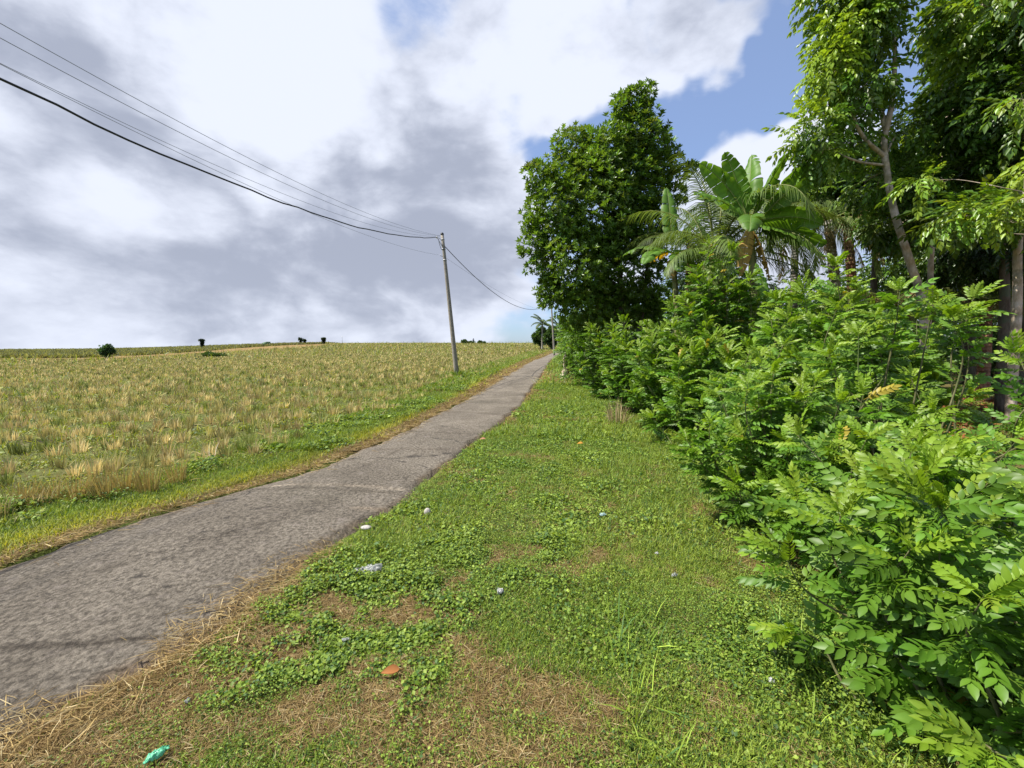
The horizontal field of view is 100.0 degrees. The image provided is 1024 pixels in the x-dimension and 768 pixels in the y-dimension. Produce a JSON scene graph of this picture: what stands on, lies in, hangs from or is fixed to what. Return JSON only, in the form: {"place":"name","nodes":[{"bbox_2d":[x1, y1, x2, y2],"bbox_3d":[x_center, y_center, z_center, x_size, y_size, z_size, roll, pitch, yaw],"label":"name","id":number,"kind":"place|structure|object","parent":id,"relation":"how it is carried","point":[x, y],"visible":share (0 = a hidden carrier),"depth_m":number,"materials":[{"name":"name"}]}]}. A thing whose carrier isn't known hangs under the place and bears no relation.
{"place":"outdoors","nodes":[
{"label":"outdoors","id":0,"kind":"place"},
{"bbox_2d":[0,352,558,750],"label":"road","id":1,"kind":"structure","parent":0,"point":[74,616],"depth_m":3.15,"materials":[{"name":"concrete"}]},
{"bbox_2d":[0,0,961,349],"label":"sky","id":2,"kind":"structure","parent":0,"point":[424,116],"materials":[{"name":"white"}]},
{"bbox_2d":[0,350,1016,767],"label":"verge grass","id":3,"kind":"structure","parent":0,"point":[80,510],"depth_m":3.16,"materials":[{"name":"green plant"}]},
{"bbox_2d":[0,344,1023,767],"bbox_3d":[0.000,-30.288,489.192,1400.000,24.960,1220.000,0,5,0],"label":"ground","id":4,"kind":"structure","parent":0,"point":[24,474],"depth_m":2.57,"materials":[{"name":"green plant"}]},
{"bbox_2d":[3,473,46,509],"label":"stubble tuft","id":5,"kind":"object","parent":4,"relation":"on","point":[22,492],"visible":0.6,"depth_m":4.38,"materials":[{"name":"plant"}]},
{"bbox_2d":[28,471,88,498],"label":"stubble tuft","id":6,"kind":"object","parent":4,"relation":"on","point":[57,489],"visible":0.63,"depth_m":4.55,"materials":[{"name":"plant"}]},
{"bbox_2d":[33,465,110,504],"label":"stubble tuft","id":7,"kind":"object","parent":4,"relation":"on","point":[69,490],"visible":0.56,"depth_m":4.55,"materials":[{"name":"plant"}]},
{"bbox_2d":[95,344,116,357],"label":"field tree","id":8,"kind":"object","parent":4,"relation":"on","point":[105,350],"visible":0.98,"depth_m":53.01,"materials":[{"name":"green plant"}]},
{"bbox_2d":[79,465,135,501],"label":"stubble tuft","id":9,"kind":"object","parent":4,"relation":"on","point":[108,488],"visible":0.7,"depth_m":4.59,"materials":[{"name":"plant"}]},
{"bbox_2d":[74,457,145,493],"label":"stubble tuft","id":10,"kind":"object","parent":4,"relation":"on","point":[122,484],"visible":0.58,"depth_m":4.82,"materials":[{"name":"plant"}]},
{"bbox_2d":[118,460,187,499],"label":"stubble tuft","id":11,"kind":"object","parent":4,"relation":"on","point":[151,482],"visible":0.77,"depth_m":4.78,"materials":[{"name":"plant"}]},
{"bbox_2d":[143,745,169,764],"bbox_3d":[-1.373,1.425,1.657,0.040,0.028,0.087,3,6,35],"label":"plastic bag","id":12,"kind":"object","parent":4,"relation":"on","point":[156,754],"visible":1,"depth_m":1.65,"materials":[{"name":"green plastic"}]},
{"bbox_2d":[134,451,197,483],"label":"stubble tuft","id":13,"kind":"object","parent":4,"relation":"on","point":[181,477],"visible":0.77,"depth_m":5.12,"materials":[{"name":"plant"}]},
{"bbox_2d":[0,341,353,357],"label":"crop","id":14,"kind":"object","parent":4,"relation":"on","point":[58,352],"visible":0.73,"depth_m":84.86,"materials":[{"name":"green plant"}]},
{"bbox_2d":[198,338,204,346],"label":"tree","id":15,"kind":"object","parent":4,"relation":"on","point":[202,342],"visible":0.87,"depth_m":99.31,"materials":[{"name":"green plant"}]},
{"bbox_2d":[201,443,218,458],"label":"pale straw tuft","id":16,"kind":"object","parent":4,"relation":"on","point":[209,451],"visible":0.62,"depth_m":6.00,"materials":[{"name":"beige plant"}]},
{"bbox_2d":[200,351,226,356],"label":"field tree","id":17,"kind":"object","parent":4,"relation":"on","point":[209,353],"visible":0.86,"depth_m":52.62,"materials":[{"name":"green plant"}]},
{"bbox_2d":[0,341,555,526],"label":"field weeds","id":18,"kind":"object","parent":4,"relation":"on","point":[93,442],"visible":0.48,"depth_m":12.11,"materials":[{"name":"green plant"}]},
{"bbox_2d":[0,342,556,519],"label":"rice stubble","id":19,"kind":"object","parent":4,"relation":"on","point":[149,439],"visible":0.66,"depth_m":14.55,"materials":[{"name":"beige plant"}]},
{"bbox_2d":[361,525,371,529],"bbox_3d":[-1.280,1.259,3.767,0.097,0.037,0.062,0,5,0],"label":"stone","id":20,"kind":"object","parent":4,"relation":"on","point":[366,527],"visible":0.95,"depth_m":3.75,"materials":[{"name":"white stone"}]},
{"bbox_2d":[353,563,381,573],"bbox_3d":[-1.022,1.308,3.035,0.200,0.067,0.089,-1,5,-10],"label":"clear plastic bag","id":21,"kind":"object","parent":4,"relation":"on","point":[375,567],"visible":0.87,"depth_m":3.02,"materials":[{"name":"grey plastic"}]},
{"bbox_2d":[381,664,403,673],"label":"dry leaf","id":22,"kind":"object","parent":4,"relation":"on","point":[392,668],"visible":1,"depth_m":2.08,"materials":[{"name":"plant"}]},
{"bbox_2d":[424,508,430,514],"bbox_3d":[-0.809,1.223,4.111,0.065,0.074,0.064,0,5,0],"label":"stone","id":23,"kind":"object","parent":4,"relation":"on","point":[428,510],"visible":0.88,"depth_m":4.09,"materials":[{"name":"white stone"}]},
{"bbox_2d":[436,232,458,374],"bbox_3d":[-3.092,-3.620,20.845,1.071,7.274,0.244,0,5,-3],"label":"utility pole","id":24,"kind":"object","parent":4,"relation":"on","point":[453,342],"visible":0.96,"depth_m":20.78,"materials":[{"name":"concrete"}]},
{"bbox_2d":[0,63,434,236],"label":"cable","id":25,"kind":"object","parent":24,"relation":"attached to","point":[172,145],"visible":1,"depth_m":7.36,"materials":[{"name":"grey metal"}]},
{"bbox_2d":[0,78,435,237],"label":"cable","id":26,"kind":"object","parent":24,"relation":"attached to","point":[58,105],"visible":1,"depth_m":7.34,"materials":[{"name":"black rubber"}]},
{"bbox_2d":[445,247,539,309],"bbox_3d":[0.683,-7.437,36.049,0.034,2.048,31.890,1,5,14],"label":"cable","id":27,"kind":"object","parent":24,"relation":"attached to","point":[482,283],"visible":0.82,"depth_m":25.90,"materials":[{"name":"black rubber"}]},
{"bbox_2d":[461,339,473,343],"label":"field tree","id":28,"kind":"object","parent":4,"relation":"on","point":[466,341],"visible":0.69,"depth_m":111.02,"materials":[{"name":"green plant"}]},
{"bbox_2d":[497,587,503,593],"bbox_3d":[-0.074,1.336,2.768,0.046,0.037,0.046,0,5,0],"label":"plastic wrapper","id":29,"kind":"object","parent":4,"relation":"on","point":[500,590],"visible":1,"depth_m":2.76,"materials":[{"name":"grey plastic"}]},
{"bbox_2d":[0,350,1017,767],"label":"clover cover","id":30,"kind":"object","parent":4,"relation":"on","point":[450,546],"visible":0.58,"depth_m":2.53,"materials":[{"name":"green plant"}]},
{"bbox_2d":[531,326,546,347],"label":"tree","id":31,"kind":"object","parent":4,"relation":"on","point":[536,337],"visible":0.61,"depth_m":79.04,"materials":[{"name":"green plant"}]},
{"bbox_2d":[531,314,555,348],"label":"coconut palm","id":32,"kind":"object","parent":4,"relation":"on","point":[543,322],"visible":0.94,"depth_m":77.23,"materials":[{"name":"green plant"}]},
{"bbox_2d":[542,325,557,349],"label":"tree","id":33,"kind":"object","parent":4,"relation":"on","point":[547,337],"visible":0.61,"depth_m":75.09,"materials":[{"name":"green plant"}]},
{"bbox_2d":[551,308,554,354],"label":"utility pole","id":34,"kind":"object","parent":4,"relation":"on","point":[552,331],"visible":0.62,"depth_m":51.58,"materials":[{"name":"concrete"}]},
{"bbox_2d":[554,329,566,341],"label":"field tree","id":35,"kind":"object","parent":4,"relation":"on","point":[559,333],"visible":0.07,"depth_m":73.06,"materials":[{"name":"green plant"}]},
{"bbox_2d":[560,343,571,378],"bbox_3d":[2.506,-1.037,20.234,0.633,1.873,0.590,2,5,20],"label":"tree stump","id":36,"kind":"object","parent":4,"relation":"on","point":[565,371],"visible":0.35,"depth_m":20.15,"materials":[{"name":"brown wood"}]},
{"bbox_2d":[553,310,603,365],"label":"hedge shrub","id":37,"kind":"object","parent":4,"relation":"on","point":[566,340],"visible":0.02,"depth_m":25.79,"materials":[{"name":"green plant"}]},
{"bbox_2d":[553,309,604,376],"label":"hedge shrub","id":38,"kind":"object","parent":4,"relation":"on","point":[560,339],"visible":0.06,"depth_m":20.12,"materials":[{"name":"green plant"}]},
{"bbox_2d":[553,307,621,388],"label":"hedge shrub","id":39,"kind":"object","parent":4,"relation":"on","point":[576,347],"visible":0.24,"depth_m":16.31,"materials":[{"name":"green plant"}]},
{"bbox_2d":[571,318,636,398],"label":"hedge shrub","id":40,"kind":"object","parent":4,"relation":"on","point":[595,337],"visible":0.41,"depth_m":13.05,"materials":[{"name":"green plant"}]},
{"bbox_2d":[515,77,699,342],"bbox_3d":[3.243,-4.853,14.721,6.286,10.572,3.907,-2,5,-24],"label":"broadleaf tree","id":41,"kind":"object","parent":4,"relation":"on","point":[610,185],"visible":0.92,"depth_m":13.95,"materials":[{"name":"green plant"}]},
{"bbox_2d":[577,324,639,365],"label":"understory bush","id":42,"kind":"object","parent":4,"relation":"on","point":[621,333],"visible":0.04,"depth_m":18.06,"materials":[{"name":"green plant"}]},
{"bbox_2d":[590,399,632,424],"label":"dead grass tuft","id":43,"kind":"object","parent":4,"relation":"on","point":[617,418],"visible":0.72,"depth_m":9.01,"materials":[{"name":"plant"}]},
{"bbox_2d":[596,314,669,412],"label":"hedge shrub","id":44,"kind":"object","parent":4,"relation":"on","point":[619,383],"visible":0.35,"depth_m":10.49,"materials":[{"name":"green plant"}]},
{"bbox_2d":[629,321,685,365],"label":"hedge shrub","id":45,"kind":"object","parent":4,"relation":"on","point":[677,331],"visible":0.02,"depth_m":11.63,"materials":[{"name":"green plant"}]},
{"bbox_2d":[619,316,704,429],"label":"hedge shrub","id":46,"kind":"object","parent":4,"relation":"on","point":[651,361],"visible":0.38,"depth_m":8.29,"materials":[{"name":"green plant"}]},
{"bbox_2d":[622,187,707,345],"bbox_3d":[4.661,-2.502,12.068,2.723,6.339,2.006,0,5,0],"label":"banana plant","id":47,"kind":"object","parent":4,"relation":"on","point":[669,200],"visible":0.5,"depth_m":12.15,"materials":[{"name":"green plant"}]},
{"bbox_2d":[620,230,742,334],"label":"coconut palm","id":48,"kind":"object","parent":4,"relation":"on","point":[684,282],"visible":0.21,"depth_m":12.37,"materials":[{"name":"green plant"}]},
{"bbox_2d":[632,313,736,355],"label":"understory bush","id":49,"kind":"object","parent":4,"relation":"on","point":[672,331],"depth_m":14.79,"materials":[{"name":"green plant"}]},
{"bbox_2d":[638,324,753,448],"bbox_3d":[3.196,0.150,6.702,2.258,2.158,2.008,0,5,0],"label":"hedge shrub","id":50,"kind":"object","parent":4,"relation":"on","point":[683,380],"visible":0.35,"depth_m":6.53,"materials":[{"name":"green plant"}]},
{"bbox_2d":[436,368,972,767],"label":"long grass","id":51,"kind":"structure","parent":4,"relation":"on","point":[628,625],"depth_m":1.95,"materials":[{"name":"green plant"}]},
{"bbox_2d":[668,222,745,303],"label":"banana plant","id":52,"kind":"object","parent":4,"relation":"on","point":[677,252],"visible":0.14,"depth_m":11.34,"materials":[{"name":"green plant"}]},
{"bbox_2d":[647,233,780,395],"bbox_3d":[4.107,-1.023,8.770,2.596,3.911,2.815,-4,6,-39],"label":"hedge shrub","id":53,"kind":"object","parent":4,"relation":"on","point":[702,318],"visible":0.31,"depth_m":8.39,"materials":[{"name":"green plant"}]},
{"bbox_2d":[641,207,806,314],"bbox_3d":[5.639,-2.235,11.529,4.085,5.917,4.230,5,7,43],"label":"coconut palm","id":54,"kind":"object","parent":4,"relation":"on","point":[769,246],"visible":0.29,"depth_m":10.51,"materials":[{"name":"green plant"}]},
{"bbox_2d":[626,151,854,334],"bbox_3d":[5.212,-2.498,10.321,5.111,6.630,4.446,2,5,20],"label":"coconut palm","id":55,"kind":"object","parent":4,"relation":"on","point":[725,230],"visible":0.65,"depth_m":9.94,"materials":[{"name":"green plant"}]},
{"bbox_2d":[723,263,804,344],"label":"banana plant","id":56,"kind":"object","parent":4,"relation":"on","point":[762,281],"visible":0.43,"depth_m":8.45,"materials":[{"name":"green plant"}]},
{"bbox_2d":[675,189,854,284],"bbox_3d":[8.132,-3.369,15.442,5.370,7.451,5.542,0,5,0],"label":"coconut palm","id":57,"kind":"object","parent":4,"relation":"on","point":[805,256],"visible":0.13,"depth_m":15.42,"materials":[{"name":"green plant"}]},
{"bbox_2d":[680,334,858,476],"bbox_3d":[2.942,0.335,5.021,1.745,1.825,2.048,0,5,0],"label":"hedge shrub","id":58,"kind":"object","parent":4,"relation":"on","point":[776,354],"visible":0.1,"depth_m":5.03,"materials":[{"name":"green plant"}]},
{"bbox_2d":[693,143,849,346],"bbox_3d":[5.043,-2.054,9.041,2.996,5.951,2.232,4,6,38],"label":"banana plant","id":59,"kind":"object","parent":4,"relation":"on","point":[730,186],"visible":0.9,"depth_m":9.11,"materials":[{"name":"green plant"}]},
{"bbox_2d":[761,316,818,357],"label":"understory bush","id":60,"kind":"object","parent":4,"relation":"on","point":[797,341],"depth_m":11.45,"materials":[{"name":"green plant"}]},
{"bbox_2d":[606,262,998,373],"bbox_3d":[40.208,-3.633,25.470,72.436,8.366,15.845,0,5,3],"label":"wood","id":61,"kind":"object","parent":4,"relation":"on","point":[813,289],"visible":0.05,"depth_m":23.18,"materials":[{"name":"green plant"}]},
{"bbox_2d":[760,194,844,314],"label":"coconut palm","id":62,"kind":"object","parent":4,"relation":"on","point":[815,262],"visible":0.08,"depth_m":16.79,"materials":[{"name":"green plant"}]},
{"bbox_2d":[665,343,948,534],"bbox_3d":[2.412,0.480,3.851,2.021,1.687,1.992,0,5,0],"label":"hedge shrub","id":63,"kind":"object","parent":4,"relation":"on","point":[766,458],"visible":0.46,"depth_m":3.70,"materials":[{"name":"green plant"}]},
{"bbox_2d":[791,202,869,313],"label":"coconut palm","id":64,"kind":"object","parent":4,"relation":"on","point":[849,264],"visible":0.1,"depth_m":13.15,"materials":[{"name":"green plant"}]},
{"bbox_2d":[768,284,904,345],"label":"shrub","id":65,"kind":"object","parent":4,"relation":"on","point":[771,286],"visible":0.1,"depth_m":9.77,"materials":[{"name":"green plant"}]},
{"bbox_2d":[755,201,920,335],"bbox_3d":[8.934,-2.331,12.387,4.334,5.960,4.149,3,6,33],"label":"coconut palm","id":66,"kind":"object","parent":4,"relation":"on","point":[829,237],"visible":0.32,"depth_m":12.07,"materials":[{"name":"green plant"}]},
{"bbox_2d":[723,251,957,452],"bbox_3d":[4.071,-0.245,5.799,2.193,2.863,2.410,0,5,0],"label":"hedge shrub","id":67,"kind":"object","parent":4,"relation":"on","point":[767,332],"visible":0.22,"depth_m":5.38,"materials":[{"name":"green plant"}]},
{"bbox_2d":[792,126,920,306],"bbox_3d":[12.245,-4.164,15.170,5.718,9.080,4.084,0,5,0],"label":"grove tree","id":68,"kind":"object","parent":4,"relation":"on","point":[826,191],"visible":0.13,"depth_m":14.45,"materials":[{"name":"green plant"}]},
{"bbox_2d":[761,0,958,400],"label":"tall tree","id":69,"kind":"object","parent":4,"relation":"on","point":[843,66],"visible":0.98,"depth_m":8.70,"materials":[{"name":"green plant"}]},
{"bbox_2d":[731,436,1023,767],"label":"hedge shrub","id":70,"kind":"object","parent":4,"relation":"on","point":[961,634],"visible":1,"depth_m":1.66,"materials":[{"name":"green plant"}]},
{"bbox_2d":[741,409,1022,598],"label":"hedge shrub","id":71,"kind":"object","parent":4,"relation":"on","point":[887,435],"visible":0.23,"depth_m":2.78,"materials":[{"name":"green plant"}]},
{"bbox_2d":[817,308,966,331],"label":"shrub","id":72,"kind":"object","parent":4,"relation":"on","point":[913,320],"visible":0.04,"depth_m":10.28,"materials":[{"name":"green plant"}]},
{"bbox_2d":[815,296,992,453],"bbox_3d":[5.511,-0.053,6.358,2.332,2.431,2.209,0,5,0],"label":"hedge shrub","id":73,"kind":"object","parent":4,"relation":"on","point":[932,366],"visible":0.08,"depth_m":5.79,"materials":[{"name":"green plant"}]},
{"bbox_2d":[798,276,1023,501],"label":"hedge shrub","id":74,"kind":"object","parent":4,"relation":"on","point":[949,307],"visible":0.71,"depth_m":3.90,"materials":[{"name":"green plant"}]},
{"bbox_2d":[842,282,983,335],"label":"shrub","id":75,"kind":"object","parent":4,"relation":"on","point":[876,298],"visible":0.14,"depth_m":13.88,"materials":[{"name":"green plant"}]},
{"bbox_2d":[882,138,976,392],"bbox_3d":[15.735,-4.835,14.556,6.828,10.563,5.186,0,5,0],"label":"grove tree","id":76,"kind":"object","parent":4,"relation":"on","point":[972,369],"depth_m":14.91,"materials":[{"name":"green plant"}]},
{"bbox_2d":[845,0,1017,327],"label":"tall tree","id":77,"kind":"object","parent":4,"relation":"on","point":[891,249],"visible":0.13,"depth_m":10.01,"materials":[{"name":"green plant"}]},
{"bbox_2d":[856,253,1011,346],"bbox_3d":[18.806,-3.194,18.632,7.165,6.647,5.390,2,5,20],"label":"grove tree","id":78,"kind":"object","parent":4,"relation":"on","point":[886,277],"visible":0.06,"depth_m":19.00,"materials":[{"name":"green plant"}]},
{"bbox_2d":[874,94,1023,252],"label":"young tree","id":79,"kind":"object","parent":4,"relation":"on","point":[962,228],"visible":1,"depth_m":6.79,"materials":[{"name":"green plant"}]},
{"bbox_2d":[878,388,1023,482],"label":"shrub","id":80,"kind":"object","parent":4,"relation":"on","point":[978,405],"visible":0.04,"depth_m":10.17,"materials":[{"name":"plant"}]},
{"bbox_2d":[887,421,1023,587],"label":"hedge shrub","id":81,"kind":"object","parent":4,"relation":"on","point":[1011,457],"visible":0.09,"depth_m":2.90,"materials":[{"name":"green plant"}]},
{"bbox_2d":[890,0,1023,425],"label":"tall tree","id":82,"kind":"object","parent":4,"relation":"on","point":[985,47],"visible":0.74,"depth_m":8.36,"materials":[{"name":"green plant"}]},
{"bbox_2d":[893,0,1023,400],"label":"grove tree","id":83,"kind":"object","parent":4,"relation":"on","point":[1021,373],"visible":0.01,"depth_m":12.93,"materials":[{"name":"green plant"}]},
{"bbox_2d":[894,285,1023,400],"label":"coconut palm","id":84,"kind":"object","parent":4,"relation":"on","point":[987,348],"visible":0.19,"depth_m":12.88,"materials":[{"name":"brown plant"}]},
{"bbox_2d":[900,186,1023,411],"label":"tall tree","id":85,"kind":"object","parent":4,"relation":"on","point":[977,265],"visible":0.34,"depth_m":10.63,"materials":[{"name":"green plant"}]},
{"bbox_2d":[954,307,997,390],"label":"understory bush","id":86,"kind":"object","parent":4,"relation":"on","point":[993,365],"visible":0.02,"depth_m":15.43,"materials":[{"name":"green plant"}]},
{"bbox_3d":[-9.130,-1.285,-8.141,0.544,7.873,0.281,0,5,0],"label":"utility pole","id":87,"kind":"object","parent":4,"relation":"on","visible":0},
{"bbox_2d":[0,64,435,254],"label":"cable","id":88,"kind":"object","parent":87,"relation":"attached to","point":[182,154],"visible":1,"depth_m":7.50,"materials":[{"name":"grey metal"}]},
{"bbox_2d":[0,38,436,235],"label":"cable","id":89,"kind":"object","parent":87,"relation":"attached to","point":[173,129],"visible":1,"depth_m":7.33,"materials":[{"name":"grey metal"}]},
{"bbox_2d":[0,23,439,235],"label":"cable","id":90,"kind":"object","parent":87,"relation":"attached to","point":[174,119],"visible":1,"depth_m":7.37,"materials":[{"name":"grey metal"}]}
]}

